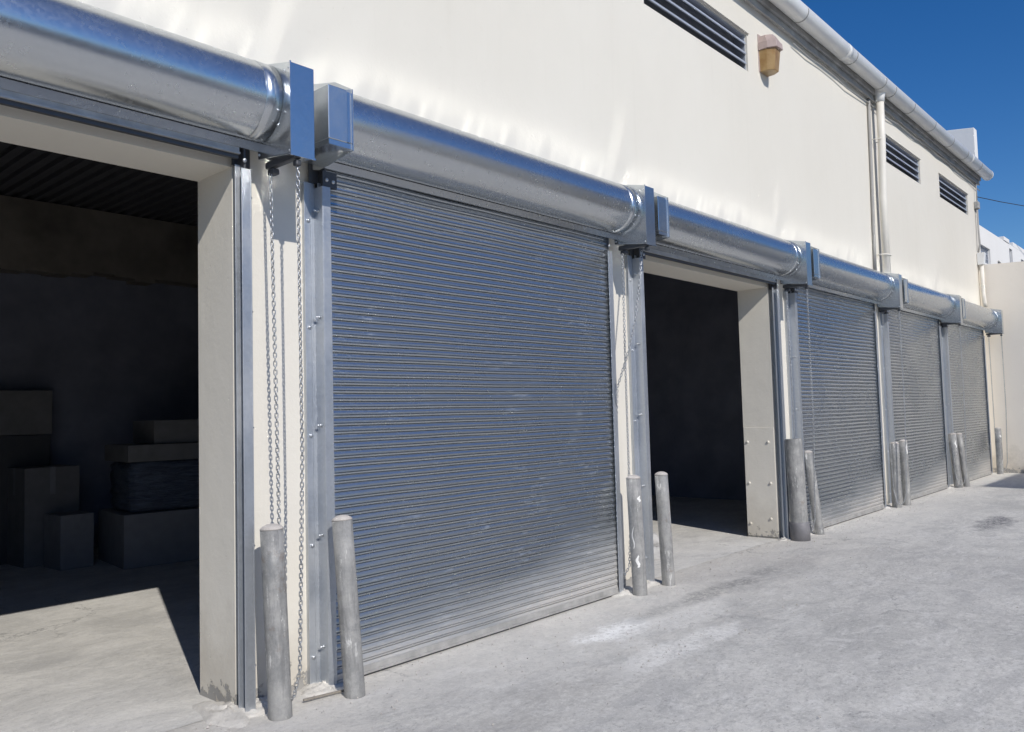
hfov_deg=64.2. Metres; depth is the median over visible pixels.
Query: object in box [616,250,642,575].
hand chain
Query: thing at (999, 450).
bollard
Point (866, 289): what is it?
roller door
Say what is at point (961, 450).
bollard
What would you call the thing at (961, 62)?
sky
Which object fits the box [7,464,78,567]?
carton
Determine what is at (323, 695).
wood strip
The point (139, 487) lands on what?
wrapped bundle
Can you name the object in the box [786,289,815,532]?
hand chain
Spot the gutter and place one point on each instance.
(803, 16)
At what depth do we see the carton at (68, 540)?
9.15 m
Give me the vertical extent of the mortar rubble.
0.060 m
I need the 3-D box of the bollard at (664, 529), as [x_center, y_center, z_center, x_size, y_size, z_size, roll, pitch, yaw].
[1.408,1.527,7.508,0.121,1.110,0.121,-7,-6,41]
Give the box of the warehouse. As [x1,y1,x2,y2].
[0,0,985,704]
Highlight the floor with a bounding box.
[0,471,970,731]
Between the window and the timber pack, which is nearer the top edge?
the window
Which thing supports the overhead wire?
attached to the warehouse
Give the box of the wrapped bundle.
[110,459,198,512]
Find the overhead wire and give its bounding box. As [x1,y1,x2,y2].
[978,197,1023,205]
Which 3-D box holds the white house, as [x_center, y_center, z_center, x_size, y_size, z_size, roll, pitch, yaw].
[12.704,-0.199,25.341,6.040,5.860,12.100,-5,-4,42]
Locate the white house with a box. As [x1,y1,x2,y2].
[979,225,1023,264]
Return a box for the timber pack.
[0,390,51,435]
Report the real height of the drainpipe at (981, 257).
1.234 m
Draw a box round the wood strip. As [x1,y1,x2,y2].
[303,689,343,700]
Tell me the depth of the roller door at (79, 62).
4.25 m
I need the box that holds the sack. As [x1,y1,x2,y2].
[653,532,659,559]
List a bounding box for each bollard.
[260,524,292,720]
[332,515,364,698]
[626,475,647,595]
[654,471,674,585]
[785,438,810,541]
[804,450,824,534]
[889,442,901,507]
[899,439,910,505]
[948,433,962,487]
[956,433,969,486]
[994,427,1003,473]
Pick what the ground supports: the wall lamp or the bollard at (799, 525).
the bollard at (799, 525)
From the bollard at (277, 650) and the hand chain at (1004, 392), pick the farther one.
the hand chain at (1004, 392)
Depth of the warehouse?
9.44 m
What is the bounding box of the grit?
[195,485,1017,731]
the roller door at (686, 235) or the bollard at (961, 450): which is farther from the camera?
the bollard at (961, 450)
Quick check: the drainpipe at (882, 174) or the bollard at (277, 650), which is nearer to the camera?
the bollard at (277, 650)
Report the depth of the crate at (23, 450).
9.65 m
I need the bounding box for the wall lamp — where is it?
[757,34,782,76]
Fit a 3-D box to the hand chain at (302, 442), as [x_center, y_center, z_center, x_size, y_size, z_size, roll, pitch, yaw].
[-1.248,0.358,4.529,0.263,2.975,0.063,-5,-4,42]
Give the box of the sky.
[801,0,1023,248]
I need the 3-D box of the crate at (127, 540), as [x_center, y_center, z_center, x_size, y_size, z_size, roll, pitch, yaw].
[-4.105,1.986,9.793,1.320,0.590,1.000,1,-4,-41]
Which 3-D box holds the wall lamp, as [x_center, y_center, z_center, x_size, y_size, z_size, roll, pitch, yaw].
[3.252,-3.920,10.237,0.233,0.480,0.275,-5,-4,42]
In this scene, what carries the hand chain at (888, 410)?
hanging from the roller door at (866, 289)
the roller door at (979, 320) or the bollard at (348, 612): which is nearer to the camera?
the bollard at (348, 612)
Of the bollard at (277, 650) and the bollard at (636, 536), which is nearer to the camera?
the bollard at (277, 650)
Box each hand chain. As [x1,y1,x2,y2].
[269,166,303,700]
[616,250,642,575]
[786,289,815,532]
[882,311,906,504]
[945,326,966,484]
[988,336,1007,470]
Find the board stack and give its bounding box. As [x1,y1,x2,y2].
[105,442,198,462]
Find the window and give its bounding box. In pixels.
[980,246,988,263]
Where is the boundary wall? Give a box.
[979,261,1023,472]
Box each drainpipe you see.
[872,89,891,272]
[977,252,987,306]
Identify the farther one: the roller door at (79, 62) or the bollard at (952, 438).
the bollard at (952, 438)
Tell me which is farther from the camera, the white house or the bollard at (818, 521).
the white house
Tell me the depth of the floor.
6.23 m
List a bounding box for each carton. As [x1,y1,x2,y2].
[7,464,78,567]
[44,511,93,570]
[133,419,198,443]
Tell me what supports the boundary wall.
on the ground
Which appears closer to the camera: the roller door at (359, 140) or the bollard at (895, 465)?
the roller door at (359, 140)
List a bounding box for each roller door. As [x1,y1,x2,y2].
[0,0,315,711]
[301,82,656,684]
[625,192,812,580]
[783,246,903,531]
[878,278,962,503]
[939,298,1003,484]
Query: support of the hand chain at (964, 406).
hanging from the roller door at (933, 307)
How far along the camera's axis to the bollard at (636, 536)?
7.10 m
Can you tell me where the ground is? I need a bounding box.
[167,473,1023,731]
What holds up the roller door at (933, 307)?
attached to the warehouse
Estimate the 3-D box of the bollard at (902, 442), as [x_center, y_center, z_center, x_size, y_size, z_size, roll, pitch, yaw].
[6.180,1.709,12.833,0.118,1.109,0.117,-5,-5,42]
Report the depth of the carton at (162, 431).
9.61 m
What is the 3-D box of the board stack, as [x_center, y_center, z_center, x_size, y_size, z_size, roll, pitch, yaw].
[-4.127,1.025,9.899,1.260,0.190,0.920,1,-4,-41]
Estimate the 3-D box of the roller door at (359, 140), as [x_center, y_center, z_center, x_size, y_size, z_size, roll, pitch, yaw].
[-0.015,0.117,6.039,0.462,3.710,3.494,-5,-4,42]
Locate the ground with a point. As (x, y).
(882, 651)
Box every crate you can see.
[0,434,49,564]
[98,507,199,569]
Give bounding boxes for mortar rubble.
[192,473,995,727]
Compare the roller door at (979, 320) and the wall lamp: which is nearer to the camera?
the wall lamp
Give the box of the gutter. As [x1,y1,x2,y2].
[769,0,993,180]
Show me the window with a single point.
(983, 249)

